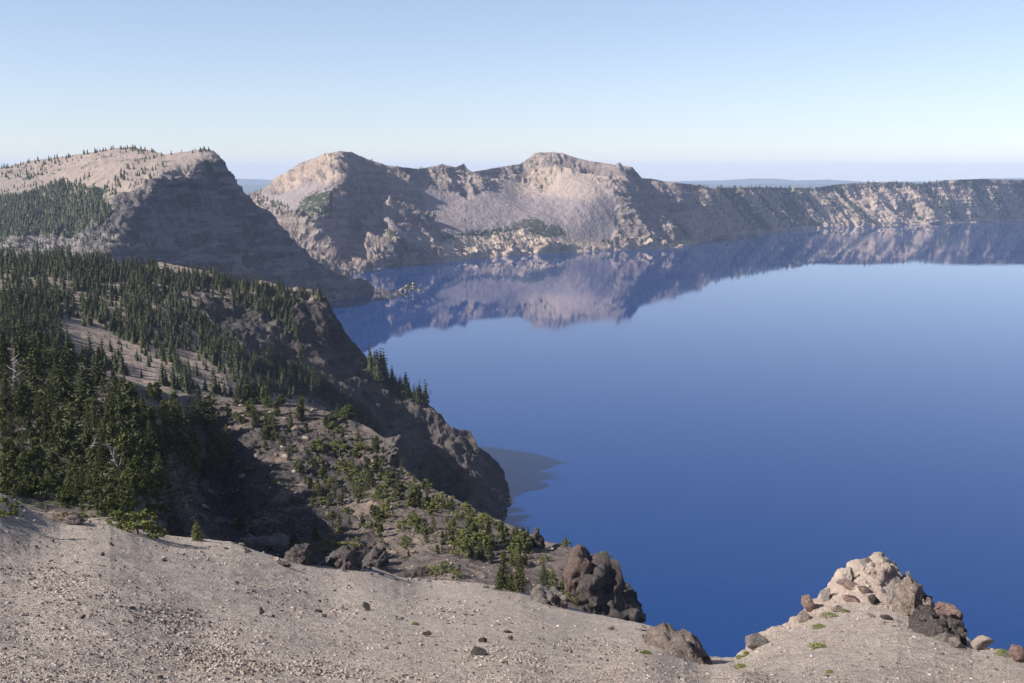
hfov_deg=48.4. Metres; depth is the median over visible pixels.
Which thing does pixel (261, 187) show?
distant hills
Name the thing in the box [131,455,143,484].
pine
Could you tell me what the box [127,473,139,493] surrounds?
pine
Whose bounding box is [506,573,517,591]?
conifer
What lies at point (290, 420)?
young conifer
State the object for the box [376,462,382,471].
pine
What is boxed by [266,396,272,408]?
young conifer
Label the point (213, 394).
young conifer
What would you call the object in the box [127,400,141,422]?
pine
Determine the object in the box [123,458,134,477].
young conifer
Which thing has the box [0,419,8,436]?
conifer
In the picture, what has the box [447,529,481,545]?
shrub
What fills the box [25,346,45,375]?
pine
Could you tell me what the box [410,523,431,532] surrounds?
shrub
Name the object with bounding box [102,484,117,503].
pine
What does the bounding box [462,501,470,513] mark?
pine
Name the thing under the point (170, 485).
pine
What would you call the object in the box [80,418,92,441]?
young conifer
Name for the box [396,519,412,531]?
shrub
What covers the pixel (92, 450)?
pine
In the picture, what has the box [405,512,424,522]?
shrub
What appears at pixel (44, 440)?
conifer
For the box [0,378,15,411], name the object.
conifer
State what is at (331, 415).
pine
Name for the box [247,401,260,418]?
young conifer
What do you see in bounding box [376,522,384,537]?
pine
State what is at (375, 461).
pine
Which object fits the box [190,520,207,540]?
young conifer
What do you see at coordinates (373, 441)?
young conifer
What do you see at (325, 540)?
shrub
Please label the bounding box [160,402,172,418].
young conifer
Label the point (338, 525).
young conifer
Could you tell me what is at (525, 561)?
conifer
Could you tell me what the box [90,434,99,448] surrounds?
pine
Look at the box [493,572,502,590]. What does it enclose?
young conifer
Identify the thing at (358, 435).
young conifer
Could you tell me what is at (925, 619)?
shaded outcrop
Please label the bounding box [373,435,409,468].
lava outcrop
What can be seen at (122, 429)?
pine
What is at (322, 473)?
pine
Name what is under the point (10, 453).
pine
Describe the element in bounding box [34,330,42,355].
pine
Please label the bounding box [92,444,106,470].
conifer
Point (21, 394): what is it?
pine
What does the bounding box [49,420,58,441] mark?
pine
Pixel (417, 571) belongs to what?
rock ledge
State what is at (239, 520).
young conifer
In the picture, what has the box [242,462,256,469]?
shrub
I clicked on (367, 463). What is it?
pine
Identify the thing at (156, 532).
shrub
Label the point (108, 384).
young conifer
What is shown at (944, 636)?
boulder
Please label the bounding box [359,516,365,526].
pine
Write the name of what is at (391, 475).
pine
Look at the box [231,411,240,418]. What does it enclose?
shrub
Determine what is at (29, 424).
conifer
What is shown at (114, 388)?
conifer
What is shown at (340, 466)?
shrub
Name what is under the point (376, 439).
pine
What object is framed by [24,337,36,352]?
pine
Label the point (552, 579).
young conifer
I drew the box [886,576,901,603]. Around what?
boulder
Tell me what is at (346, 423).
rock brow
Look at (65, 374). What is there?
conifer
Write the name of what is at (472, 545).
pine
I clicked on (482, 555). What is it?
young conifer
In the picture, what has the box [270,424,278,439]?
pine
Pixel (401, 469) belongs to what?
young conifer
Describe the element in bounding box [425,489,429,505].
young conifer
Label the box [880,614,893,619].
boulder
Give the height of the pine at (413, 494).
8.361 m
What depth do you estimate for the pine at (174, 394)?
438.00 m
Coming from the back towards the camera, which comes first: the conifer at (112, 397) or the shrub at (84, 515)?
the conifer at (112, 397)
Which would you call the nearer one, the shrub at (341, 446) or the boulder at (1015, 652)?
the boulder at (1015, 652)
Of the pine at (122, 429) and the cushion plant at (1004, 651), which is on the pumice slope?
the cushion plant at (1004, 651)
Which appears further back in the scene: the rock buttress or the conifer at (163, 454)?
the conifer at (163, 454)
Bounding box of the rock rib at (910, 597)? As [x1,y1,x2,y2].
[891,572,935,615]
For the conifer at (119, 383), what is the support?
on the rocky rib at (247, 494)
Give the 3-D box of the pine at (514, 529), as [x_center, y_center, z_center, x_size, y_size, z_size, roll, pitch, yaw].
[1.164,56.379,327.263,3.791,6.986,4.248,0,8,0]
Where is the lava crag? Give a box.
[575,553,645,622]
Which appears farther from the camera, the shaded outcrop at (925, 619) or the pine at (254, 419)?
the pine at (254, 419)
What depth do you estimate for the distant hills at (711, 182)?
29040.28 m
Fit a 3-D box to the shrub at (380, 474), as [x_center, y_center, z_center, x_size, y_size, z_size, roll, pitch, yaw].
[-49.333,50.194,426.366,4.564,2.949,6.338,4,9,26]
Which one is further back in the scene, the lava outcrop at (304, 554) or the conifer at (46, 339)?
the conifer at (46, 339)
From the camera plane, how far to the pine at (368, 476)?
415.79 m
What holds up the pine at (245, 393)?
on the rocky rib at (247, 494)
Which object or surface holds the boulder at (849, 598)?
on the pumice slope
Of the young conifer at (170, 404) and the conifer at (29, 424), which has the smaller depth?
the conifer at (29, 424)
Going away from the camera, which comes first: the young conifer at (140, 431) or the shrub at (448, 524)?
the young conifer at (140, 431)
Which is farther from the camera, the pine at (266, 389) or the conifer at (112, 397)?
the pine at (266, 389)
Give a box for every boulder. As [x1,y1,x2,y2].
[258,606,264,613]
[278,561,291,566]
[281,546,288,551]
[362,602,369,609]
[422,630,431,635]
[470,646,486,655]
[478,637,486,641]
[635,624,647,630]
[745,633,767,649]
[798,610,809,622]
[801,594,816,611]
[820,588,829,601]
[830,605,843,611]
[836,578,857,589]
[842,567,853,580]
[842,595,857,601]
[857,586,870,593]
[860,558,871,566]
[868,594,880,603]
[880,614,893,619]
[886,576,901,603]
[933,631,958,642]
[934,601,962,620]
[948,637,966,648]
[970,635,993,649]
[1008,644,1023,662]
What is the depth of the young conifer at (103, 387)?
359.64 m
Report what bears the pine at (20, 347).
on the rocky rib at (247, 494)
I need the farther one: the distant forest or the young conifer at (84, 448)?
the distant forest
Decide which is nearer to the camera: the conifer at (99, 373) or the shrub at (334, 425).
the conifer at (99, 373)
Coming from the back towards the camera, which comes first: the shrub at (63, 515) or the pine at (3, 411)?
the pine at (3, 411)
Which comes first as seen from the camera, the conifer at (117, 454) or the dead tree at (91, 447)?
the conifer at (117, 454)
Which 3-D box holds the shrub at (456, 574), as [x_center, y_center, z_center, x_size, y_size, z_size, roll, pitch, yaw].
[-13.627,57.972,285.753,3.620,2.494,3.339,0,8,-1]
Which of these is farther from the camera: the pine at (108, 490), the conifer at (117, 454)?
the conifer at (117, 454)
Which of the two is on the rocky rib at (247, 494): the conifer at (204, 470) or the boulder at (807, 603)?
the conifer at (204, 470)
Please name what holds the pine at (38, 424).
on the rocky rib at (247, 494)
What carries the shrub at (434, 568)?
on the rocky rib at (247, 494)
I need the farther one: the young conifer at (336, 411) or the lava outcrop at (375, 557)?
the young conifer at (336, 411)
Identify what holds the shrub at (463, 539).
on the rocky rib at (247, 494)
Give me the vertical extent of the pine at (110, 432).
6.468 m
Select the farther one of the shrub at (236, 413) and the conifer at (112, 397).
the shrub at (236, 413)
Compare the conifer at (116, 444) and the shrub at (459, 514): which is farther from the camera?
the shrub at (459, 514)
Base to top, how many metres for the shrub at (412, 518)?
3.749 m
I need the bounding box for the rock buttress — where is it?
[167,480,190,536]
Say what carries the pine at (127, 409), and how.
on the rocky rib at (247, 494)
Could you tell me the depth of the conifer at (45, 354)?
392.56 m
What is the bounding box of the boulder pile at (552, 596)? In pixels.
[528,584,567,608]
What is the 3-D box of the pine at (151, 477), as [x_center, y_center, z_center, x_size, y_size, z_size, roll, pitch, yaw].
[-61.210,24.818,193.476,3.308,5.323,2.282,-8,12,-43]
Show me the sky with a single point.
(665, 90)
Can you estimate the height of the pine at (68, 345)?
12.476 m
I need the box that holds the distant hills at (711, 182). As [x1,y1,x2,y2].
[236,178,1023,184]
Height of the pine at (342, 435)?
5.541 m
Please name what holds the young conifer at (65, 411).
on the rocky rib at (247, 494)
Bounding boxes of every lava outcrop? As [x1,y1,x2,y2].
[284,543,318,565]
[321,545,361,570]
[362,545,388,567]
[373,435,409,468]
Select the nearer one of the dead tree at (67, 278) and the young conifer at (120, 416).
the young conifer at (120, 416)
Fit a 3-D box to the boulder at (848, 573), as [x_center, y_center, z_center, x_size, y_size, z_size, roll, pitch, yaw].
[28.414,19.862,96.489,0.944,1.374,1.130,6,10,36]
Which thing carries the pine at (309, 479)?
on the rocky rib at (247, 494)
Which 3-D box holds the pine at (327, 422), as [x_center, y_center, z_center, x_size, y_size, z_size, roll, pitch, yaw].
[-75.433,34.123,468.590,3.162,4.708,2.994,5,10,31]
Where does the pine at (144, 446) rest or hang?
on the rocky rib at (247, 494)
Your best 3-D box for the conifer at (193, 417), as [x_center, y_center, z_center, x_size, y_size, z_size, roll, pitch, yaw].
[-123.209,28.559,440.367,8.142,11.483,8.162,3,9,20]
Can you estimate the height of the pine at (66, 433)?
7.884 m
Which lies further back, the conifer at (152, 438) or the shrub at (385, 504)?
the shrub at (385, 504)
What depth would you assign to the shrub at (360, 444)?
448.71 m
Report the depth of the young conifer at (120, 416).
253.99 m
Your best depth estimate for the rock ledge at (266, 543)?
353.29 m
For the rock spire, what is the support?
on the rocky rib at (247, 494)
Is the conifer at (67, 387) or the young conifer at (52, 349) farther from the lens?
the young conifer at (52, 349)
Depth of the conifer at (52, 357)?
364.80 m
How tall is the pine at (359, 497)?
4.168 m
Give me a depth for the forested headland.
1036.05 m
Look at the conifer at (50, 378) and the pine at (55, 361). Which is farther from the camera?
the pine at (55, 361)
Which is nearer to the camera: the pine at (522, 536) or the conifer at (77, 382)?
the pine at (522, 536)
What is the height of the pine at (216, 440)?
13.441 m
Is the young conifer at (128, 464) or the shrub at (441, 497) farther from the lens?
the shrub at (441, 497)
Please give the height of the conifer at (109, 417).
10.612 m
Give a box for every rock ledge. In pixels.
[233,533,290,551]
[398,566,432,577]
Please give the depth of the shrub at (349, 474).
418.96 m
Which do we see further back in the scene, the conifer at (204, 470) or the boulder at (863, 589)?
the conifer at (204, 470)
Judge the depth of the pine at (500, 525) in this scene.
341.94 m
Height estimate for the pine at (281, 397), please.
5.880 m
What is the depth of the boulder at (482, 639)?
59.89 m
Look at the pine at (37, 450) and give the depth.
196.82 m
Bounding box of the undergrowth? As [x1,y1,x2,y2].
[0,351,568,573]
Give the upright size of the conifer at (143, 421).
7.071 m
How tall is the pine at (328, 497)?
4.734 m
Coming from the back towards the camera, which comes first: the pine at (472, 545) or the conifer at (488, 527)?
the conifer at (488, 527)
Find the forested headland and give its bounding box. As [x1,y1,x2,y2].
[0,257,511,519]
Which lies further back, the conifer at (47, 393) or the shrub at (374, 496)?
the shrub at (374, 496)
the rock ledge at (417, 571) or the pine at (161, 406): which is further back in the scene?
the pine at (161, 406)
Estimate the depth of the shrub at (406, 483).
418.00 m
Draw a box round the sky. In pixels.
[0,0,1023,181]
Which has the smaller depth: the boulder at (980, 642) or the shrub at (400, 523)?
the boulder at (980, 642)
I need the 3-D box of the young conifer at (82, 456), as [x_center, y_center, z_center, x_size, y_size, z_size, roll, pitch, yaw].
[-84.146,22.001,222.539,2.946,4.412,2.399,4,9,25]
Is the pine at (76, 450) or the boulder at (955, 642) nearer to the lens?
the boulder at (955, 642)
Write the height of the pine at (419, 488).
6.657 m
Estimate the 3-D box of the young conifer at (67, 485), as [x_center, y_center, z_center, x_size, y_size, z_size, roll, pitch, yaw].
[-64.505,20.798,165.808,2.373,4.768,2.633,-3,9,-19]
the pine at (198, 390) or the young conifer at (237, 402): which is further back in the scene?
the young conifer at (237, 402)
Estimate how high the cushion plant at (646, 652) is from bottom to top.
0.216 m
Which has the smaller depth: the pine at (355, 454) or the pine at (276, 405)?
the pine at (355, 454)
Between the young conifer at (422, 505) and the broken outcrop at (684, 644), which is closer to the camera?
the broken outcrop at (684, 644)
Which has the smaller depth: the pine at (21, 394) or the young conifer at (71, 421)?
the young conifer at (71, 421)
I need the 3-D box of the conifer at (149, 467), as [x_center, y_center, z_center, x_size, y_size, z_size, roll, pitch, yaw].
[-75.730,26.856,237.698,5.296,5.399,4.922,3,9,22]
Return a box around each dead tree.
[5,354,27,395]
[64,269,70,287]
[85,435,97,460]
[102,440,123,475]
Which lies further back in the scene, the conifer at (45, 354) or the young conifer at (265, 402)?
the young conifer at (265, 402)
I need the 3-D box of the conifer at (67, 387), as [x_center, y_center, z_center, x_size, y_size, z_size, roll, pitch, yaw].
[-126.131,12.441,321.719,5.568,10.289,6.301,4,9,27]
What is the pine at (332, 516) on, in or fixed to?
on the rocky rib at (247, 494)
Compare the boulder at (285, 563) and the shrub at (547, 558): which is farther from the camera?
the shrub at (547, 558)
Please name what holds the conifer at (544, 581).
on the rocky rib at (247, 494)
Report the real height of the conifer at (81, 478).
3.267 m
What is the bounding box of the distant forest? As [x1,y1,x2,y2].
[0,144,1023,501]
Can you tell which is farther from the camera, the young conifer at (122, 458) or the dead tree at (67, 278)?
the dead tree at (67, 278)
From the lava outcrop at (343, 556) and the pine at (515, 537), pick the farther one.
the pine at (515, 537)
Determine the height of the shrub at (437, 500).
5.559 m
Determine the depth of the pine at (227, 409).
481.56 m
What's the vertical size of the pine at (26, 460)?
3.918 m
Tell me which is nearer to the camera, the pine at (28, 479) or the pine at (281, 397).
the pine at (28, 479)
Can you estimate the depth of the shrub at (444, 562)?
294.40 m
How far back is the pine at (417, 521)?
350.17 m
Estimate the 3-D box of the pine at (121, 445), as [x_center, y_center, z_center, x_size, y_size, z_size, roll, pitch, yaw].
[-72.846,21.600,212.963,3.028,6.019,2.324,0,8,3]
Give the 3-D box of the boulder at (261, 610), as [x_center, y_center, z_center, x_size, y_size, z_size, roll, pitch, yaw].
[-13.285,14.270,60.344,0.357,0.484,0.275,5,10,28]
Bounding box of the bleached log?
[90,517,112,519]
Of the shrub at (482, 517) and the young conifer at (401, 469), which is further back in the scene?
the young conifer at (401, 469)
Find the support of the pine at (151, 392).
on the rocky rib at (247, 494)
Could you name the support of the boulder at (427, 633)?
on the pumice slope
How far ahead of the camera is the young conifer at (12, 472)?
162.58 m
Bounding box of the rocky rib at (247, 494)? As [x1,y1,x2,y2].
[0,348,643,622]
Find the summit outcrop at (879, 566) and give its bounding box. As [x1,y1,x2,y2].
[853,551,897,582]
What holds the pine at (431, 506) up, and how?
on the rocky rib at (247, 494)
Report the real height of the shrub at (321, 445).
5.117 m
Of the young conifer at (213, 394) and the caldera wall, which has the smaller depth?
the young conifer at (213, 394)
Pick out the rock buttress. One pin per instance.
(178, 524)
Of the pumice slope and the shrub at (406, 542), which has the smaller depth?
the pumice slope
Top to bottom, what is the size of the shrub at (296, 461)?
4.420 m
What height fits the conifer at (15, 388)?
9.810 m
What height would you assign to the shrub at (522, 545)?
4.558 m
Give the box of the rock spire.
[530,527,545,548]
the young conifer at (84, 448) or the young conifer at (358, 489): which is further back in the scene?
the young conifer at (358, 489)
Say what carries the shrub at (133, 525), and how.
on the pumice slope
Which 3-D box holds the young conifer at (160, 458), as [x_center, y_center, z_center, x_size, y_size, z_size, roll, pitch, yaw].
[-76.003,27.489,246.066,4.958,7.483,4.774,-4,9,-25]
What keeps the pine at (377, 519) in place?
on the rocky rib at (247, 494)
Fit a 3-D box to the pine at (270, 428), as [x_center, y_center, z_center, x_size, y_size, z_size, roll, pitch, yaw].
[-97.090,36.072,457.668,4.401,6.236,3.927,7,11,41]
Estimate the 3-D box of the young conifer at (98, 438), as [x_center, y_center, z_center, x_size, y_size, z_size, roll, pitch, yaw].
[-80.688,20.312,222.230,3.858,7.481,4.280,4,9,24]
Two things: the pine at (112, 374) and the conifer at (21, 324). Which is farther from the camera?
the conifer at (21, 324)
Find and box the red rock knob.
[562,544,593,595]
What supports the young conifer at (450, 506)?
on the rocky rib at (247, 494)
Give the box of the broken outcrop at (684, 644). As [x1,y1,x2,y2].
[644,622,711,664]
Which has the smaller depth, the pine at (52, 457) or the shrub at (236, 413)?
the pine at (52, 457)
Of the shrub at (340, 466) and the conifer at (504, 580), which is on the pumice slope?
the conifer at (504, 580)
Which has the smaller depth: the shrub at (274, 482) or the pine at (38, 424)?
the pine at (38, 424)
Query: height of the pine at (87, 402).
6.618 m
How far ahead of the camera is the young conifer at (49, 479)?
174.37 m
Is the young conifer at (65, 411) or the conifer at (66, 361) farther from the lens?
the conifer at (66, 361)
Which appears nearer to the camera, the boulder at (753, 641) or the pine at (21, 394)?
the boulder at (753, 641)
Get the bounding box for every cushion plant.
[639,650,652,654]
[734,663,746,669]
[808,641,827,649]
[811,623,825,628]
[820,611,838,618]
[994,648,1010,657]
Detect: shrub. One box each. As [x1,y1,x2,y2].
[0,496,24,517]
[57,511,69,520]
[77,512,91,522]
[105,510,135,528]
[117,508,165,538]
[147,524,168,538]
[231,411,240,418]
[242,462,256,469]
[269,479,281,486]
[290,459,307,469]
[294,538,313,547]
[306,439,328,452]
[312,537,338,553]
[316,456,322,464]
[316,496,327,507]
[323,421,346,433]
[324,477,340,487]
[326,541,353,554]
[328,440,351,454]
[331,458,354,471]
[339,507,353,514]
[341,469,366,483]
[346,480,365,492]
[349,442,372,455]
[349,536,365,547]
[368,493,380,500]
[369,483,396,500]
[375,472,385,479]
[379,507,396,521]
[380,497,399,507]
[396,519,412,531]
[397,539,409,548]
[403,515,422,525]
[404,480,415,487]
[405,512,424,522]
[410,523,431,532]
[422,496,446,510]
[423,494,447,507]
[428,491,460,506]
[429,563,450,575]
[439,560,450,570]
[446,522,457,530]
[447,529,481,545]
[450,503,478,517]
[450,539,470,556]
[451,568,463,578]
[454,537,476,552]
[471,529,488,546]
[472,514,496,529]
[504,551,521,562]
[506,539,533,552]
[539,555,551,563]
[559,540,571,546]
[565,592,574,599]
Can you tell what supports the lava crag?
on the rocky rib at (247, 494)
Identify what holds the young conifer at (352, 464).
on the rocky rib at (247, 494)
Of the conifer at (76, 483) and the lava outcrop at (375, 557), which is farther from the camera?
the lava outcrop at (375, 557)
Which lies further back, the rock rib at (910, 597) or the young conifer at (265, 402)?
the young conifer at (265, 402)
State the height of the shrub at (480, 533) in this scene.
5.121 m
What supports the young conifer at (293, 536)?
on the rocky rib at (247, 494)
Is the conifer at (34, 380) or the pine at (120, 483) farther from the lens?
the conifer at (34, 380)
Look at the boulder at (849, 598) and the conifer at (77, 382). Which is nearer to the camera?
the boulder at (849, 598)
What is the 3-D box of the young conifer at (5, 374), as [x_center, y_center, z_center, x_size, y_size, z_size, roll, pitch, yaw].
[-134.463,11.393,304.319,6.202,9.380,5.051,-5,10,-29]
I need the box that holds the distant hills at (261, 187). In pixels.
[240,183,836,190]
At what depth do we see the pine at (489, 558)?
311.89 m
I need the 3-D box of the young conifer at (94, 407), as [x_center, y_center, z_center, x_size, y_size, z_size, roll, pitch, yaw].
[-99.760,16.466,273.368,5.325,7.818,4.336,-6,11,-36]
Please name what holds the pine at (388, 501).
on the rocky rib at (247, 494)
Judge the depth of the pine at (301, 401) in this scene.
478.20 m
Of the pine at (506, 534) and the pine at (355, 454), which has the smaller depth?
the pine at (506, 534)
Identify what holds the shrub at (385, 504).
on the rocky rib at (247, 494)
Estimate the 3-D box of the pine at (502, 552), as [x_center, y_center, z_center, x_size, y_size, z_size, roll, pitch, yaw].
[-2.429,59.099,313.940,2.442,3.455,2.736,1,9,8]
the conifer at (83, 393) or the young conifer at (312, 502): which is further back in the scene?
the young conifer at (312, 502)
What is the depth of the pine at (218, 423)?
470.97 m
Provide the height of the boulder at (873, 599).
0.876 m
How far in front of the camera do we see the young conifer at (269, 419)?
466.86 m
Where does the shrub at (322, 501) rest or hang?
on the rocky rib at (247, 494)
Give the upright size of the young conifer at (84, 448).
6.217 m
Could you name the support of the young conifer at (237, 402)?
on the rocky rib at (247, 494)
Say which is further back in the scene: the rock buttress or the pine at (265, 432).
the pine at (265, 432)
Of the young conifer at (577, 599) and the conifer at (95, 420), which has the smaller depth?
the conifer at (95, 420)
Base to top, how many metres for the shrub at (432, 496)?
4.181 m
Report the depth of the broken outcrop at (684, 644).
73.04 m
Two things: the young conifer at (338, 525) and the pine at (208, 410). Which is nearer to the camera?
the young conifer at (338, 525)
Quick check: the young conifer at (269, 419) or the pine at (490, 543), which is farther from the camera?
the young conifer at (269, 419)
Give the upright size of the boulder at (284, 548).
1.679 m
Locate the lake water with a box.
[328,221,1023,657]
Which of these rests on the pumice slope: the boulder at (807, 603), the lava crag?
the boulder at (807, 603)
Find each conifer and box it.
[0,331,16,371]
[0,339,11,377]
[0,367,12,398]
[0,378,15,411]
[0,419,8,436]
[5,413,19,435]
[6,379,27,417]
[9,442,17,455]
[10,467,19,485]
[12,315,35,351]
[14,436,33,467]
[16,366,23,384]
[17,344,56,404]
[24,412,33,434]
[33,393,42,413]
[34,392,65,426]
[34,474,40,492]
[39,333,55,366]
[39,394,49,426]
[41,411,49,431]
[41,429,47,442]
[42,346,49,368]
[42,469,51,480]
[44,339,62,377]
[44,368,55,390]
[44,380,61,415]
[45,440,51,456]
[45,472,54,488]
[49,351,58,372]
[51,362,55,377]
[51,364,62,394]
[52,352,75,402]
[52,405,62,423]
[53,419,62,445]
[57,370,74,400]
[60,346,77,378]
[61,397,74,426]
[61,398,84,434]
[62,469,77,495]
[70,354,104,419]
[70,470,83,495]
[72,380,102,410]
[74,371,80,387]
[78,443,86,462]
[79,427,87,455]
[79,470,90,486]
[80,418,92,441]
[82,406,90,423]
[83,470,92,487]
[87,394,100,422]
[89,409,100,427]
[89,426,109,458]
[91,348,111,386]
[91,468,98,487]
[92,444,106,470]
[97,417,113,442]
[98,396,120,440]
[101,376,106,392]
[103,393,115,420]
[105,378,111,399]
[106,375,120,399]
[110,436,118,457]
[110,449,121,469]
[112,377,128,404]
[115,397,128,433]
[119,448,126,470]
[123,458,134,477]
[132,415,152,449]
[140,396,152,427]
[141,412,147,435]
[143,458,154,473]
[144,420,161,455]
[150,452,169,483]
[151,445,156,463]
[153,452,170,485]
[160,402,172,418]
[160,447,166,464]
[166,395,182,424]
[169,399,186,430]
[180,403,199,439]
[188,401,202,428]
[189,391,207,427]
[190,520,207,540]
[201,456,207,477]
[211,390,216,405]
[220,424,231,447]
[231,386,241,405]
[231,505,246,529]
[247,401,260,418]
[262,391,269,408]
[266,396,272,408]
[266,410,277,425]
[282,409,293,426]
[288,520,299,544]
[308,495,313,505]
[310,515,322,540]
[312,456,317,467]
[316,482,323,496]
[329,512,343,533]
[334,405,339,416]
[349,459,354,474]
[354,427,360,439]
[356,483,362,495]
[370,436,376,450]
[399,458,403,472]
[420,495,425,509]
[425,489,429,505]
[430,513,437,530]
[447,498,453,510]
[475,541,481,557]
[479,548,485,559]
[484,518,495,546]
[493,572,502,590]
[497,555,511,588]
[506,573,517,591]
[508,549,515,566]
[511,555,528,591]
[515,544,522,559]
[523,551,529,565]
[535,562,551,586]
[546,568,561,590]
[575,591,579,605]
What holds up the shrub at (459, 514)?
on the rocky rib at (247, 494)
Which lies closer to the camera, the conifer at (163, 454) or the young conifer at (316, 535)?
the conifer at (163, 454)
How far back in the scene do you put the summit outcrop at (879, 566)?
96.07 m
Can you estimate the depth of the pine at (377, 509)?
367.63 m
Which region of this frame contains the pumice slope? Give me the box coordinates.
[0,493,1023,682]
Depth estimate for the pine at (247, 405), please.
479.32 m
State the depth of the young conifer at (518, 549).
317.63 m
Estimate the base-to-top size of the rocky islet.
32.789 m
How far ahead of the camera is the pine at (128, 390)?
287.44 m
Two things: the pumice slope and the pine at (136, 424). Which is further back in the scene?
the pine at (136, 424)
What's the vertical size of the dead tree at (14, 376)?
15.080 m
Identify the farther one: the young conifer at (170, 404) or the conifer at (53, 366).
the young conifer at (170, 404)
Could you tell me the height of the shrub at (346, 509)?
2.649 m
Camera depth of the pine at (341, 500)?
394.17 m
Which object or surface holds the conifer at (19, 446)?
on the rocky rib at (247, 494)
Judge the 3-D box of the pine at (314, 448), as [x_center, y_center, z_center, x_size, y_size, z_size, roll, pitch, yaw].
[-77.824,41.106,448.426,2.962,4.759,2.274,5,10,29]
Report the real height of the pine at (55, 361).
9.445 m
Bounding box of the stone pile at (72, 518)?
[45,510,83,524]
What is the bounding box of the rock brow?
[319,418,360,428]
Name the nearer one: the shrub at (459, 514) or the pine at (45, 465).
the pine at (45, 465)
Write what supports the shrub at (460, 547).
on the rocky rib at (247, 494)
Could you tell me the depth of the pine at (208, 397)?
484.67 m
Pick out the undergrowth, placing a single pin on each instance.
(124, 499)
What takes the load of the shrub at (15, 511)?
on the pumice slope
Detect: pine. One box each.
[0,407,6,428]
[0,455,21,479]
[2,438,14,452]
[7,450,15,463]
[11,336,31,376]
[12,383,34,416]
[15,451,32,473]
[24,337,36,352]
[24,475,35,494]
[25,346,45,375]
[28,427,37,440]
[29,437,38,453]
[31,444,45,466]
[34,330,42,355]
[35,417,42,436]
[36,394,50,416]
[40,461,50,476]
[46,451,59,468]
[47,351,65,375]
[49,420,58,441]
[53,423,75,459]
[64,341,80,374]
[68,439,84,463]
[80,428,95,458]
[82,397,94,418]
[87,447,96,462]
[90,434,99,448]
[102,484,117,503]
[104,421,117,446]
[110,370,116,382]
[111,393,132,426]
[114,442,130,462]
[116,479,123,490]
[118,427,129,437]
[118,430,141,465]
[120,381,139,405]
[120,468,137,485]
[121,459,127,468]
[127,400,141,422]
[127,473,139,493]
[128,412,141,441]
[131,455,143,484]
[136,437,153,463]
[138,480,146,497]
[145,404,160,429]
[146,382,153,392]
[146,473,161,502]
[147,467,165,490]
[149,388,154,396]
[152,382,161,401]
[157,400,163,411]
[160,403,170,413]
[164,473,172,497]
[171,391,178,400]
[195,389,202,407]
[196,401,216,429]
[206,394,213,404]
[206,435,229,465]
[213,411,222,426]
[224,403,232,416]
[240,391,249,404]
[241,383,252,403]
[243,400,251,416]
[250,411,257,425]
[252,389,259,403]
[257,386,271,399]
[260,388,264,404]
[260,425,269,439]
[262,441,268,449]
[267,424,273,437]
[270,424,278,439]
[273,400,280,414]
[277,394,286,405]
[280,437,285,444]
[294,405,303,420]
[296,397,305,412]
[296,463,303,473]
[304,422,308,431]
[307,476,312,485]
[311,440,316,451]
[317,466,327,481]
[322,414,327,426]
[325,419,331,428]
[326,494,331,505]
[327,411,337,422]
[330,510,335,519]
[339,495,343,505]
[340,404,355,419]
[341,431,345,442]
[352,448,357,457]
[356,493,362,503]
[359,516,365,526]
[363,456,370,471]
[364,472,371,485]
[369,505,376,517]
[371,454,379,469]
[373,436,379,451]
[373,506,381,519]
[373,516,383,530]
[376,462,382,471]
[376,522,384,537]
[385,471,395,486]
[386,498,390,508]
[394,482,405,498]
[405,484,422,506]
[414,519,420,528]
[417,484,422,499]
[421,480,426,489]
[428,504,435,514]
[440,531,445,545]
[450,517,456,533]
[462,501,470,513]
[465,516,471,530]
[467,522,478,540]
[468,540,475,557]
[484,532,497,554]
[487,552,493,563]
[496,520,504,539]
[499,526,511,547]
[499,550,507,560]
[510,526,519,549]
[510,532,520,548]
[515,531,533,550]
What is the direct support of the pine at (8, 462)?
on the rocky rib at (247, 494)
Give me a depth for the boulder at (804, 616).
85.82 m
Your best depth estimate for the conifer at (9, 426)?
246.05 m
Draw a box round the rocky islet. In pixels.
[398,282,421,290]
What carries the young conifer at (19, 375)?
on the rocky rib at (247, 494)
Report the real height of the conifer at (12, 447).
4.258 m
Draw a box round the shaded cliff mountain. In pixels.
[0,147,373,300]
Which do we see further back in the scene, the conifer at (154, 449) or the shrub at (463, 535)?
the shrub at (463, 535)
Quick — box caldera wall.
[247,151,1023,277]
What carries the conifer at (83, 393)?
on the rocky rib at (247, 494)
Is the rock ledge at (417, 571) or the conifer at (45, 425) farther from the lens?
the rock ledge at (417, 571)
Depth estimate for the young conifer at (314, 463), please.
432.82 m
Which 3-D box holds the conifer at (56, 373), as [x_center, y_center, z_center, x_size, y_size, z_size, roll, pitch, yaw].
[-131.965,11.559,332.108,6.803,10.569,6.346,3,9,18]
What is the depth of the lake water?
1513.17 m
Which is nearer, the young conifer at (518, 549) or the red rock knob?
the red rock knob
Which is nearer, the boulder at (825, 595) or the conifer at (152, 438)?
the boulder at (825, 595)
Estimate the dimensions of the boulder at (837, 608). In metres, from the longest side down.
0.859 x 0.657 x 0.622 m
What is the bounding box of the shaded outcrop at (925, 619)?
[907,604,967,645]
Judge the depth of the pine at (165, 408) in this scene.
382.14 m
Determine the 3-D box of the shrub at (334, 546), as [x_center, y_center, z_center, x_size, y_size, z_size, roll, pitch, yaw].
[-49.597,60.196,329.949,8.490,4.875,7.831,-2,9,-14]
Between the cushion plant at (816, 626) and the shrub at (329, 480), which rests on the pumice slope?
the cushion plant at (816, 626)
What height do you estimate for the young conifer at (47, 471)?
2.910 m

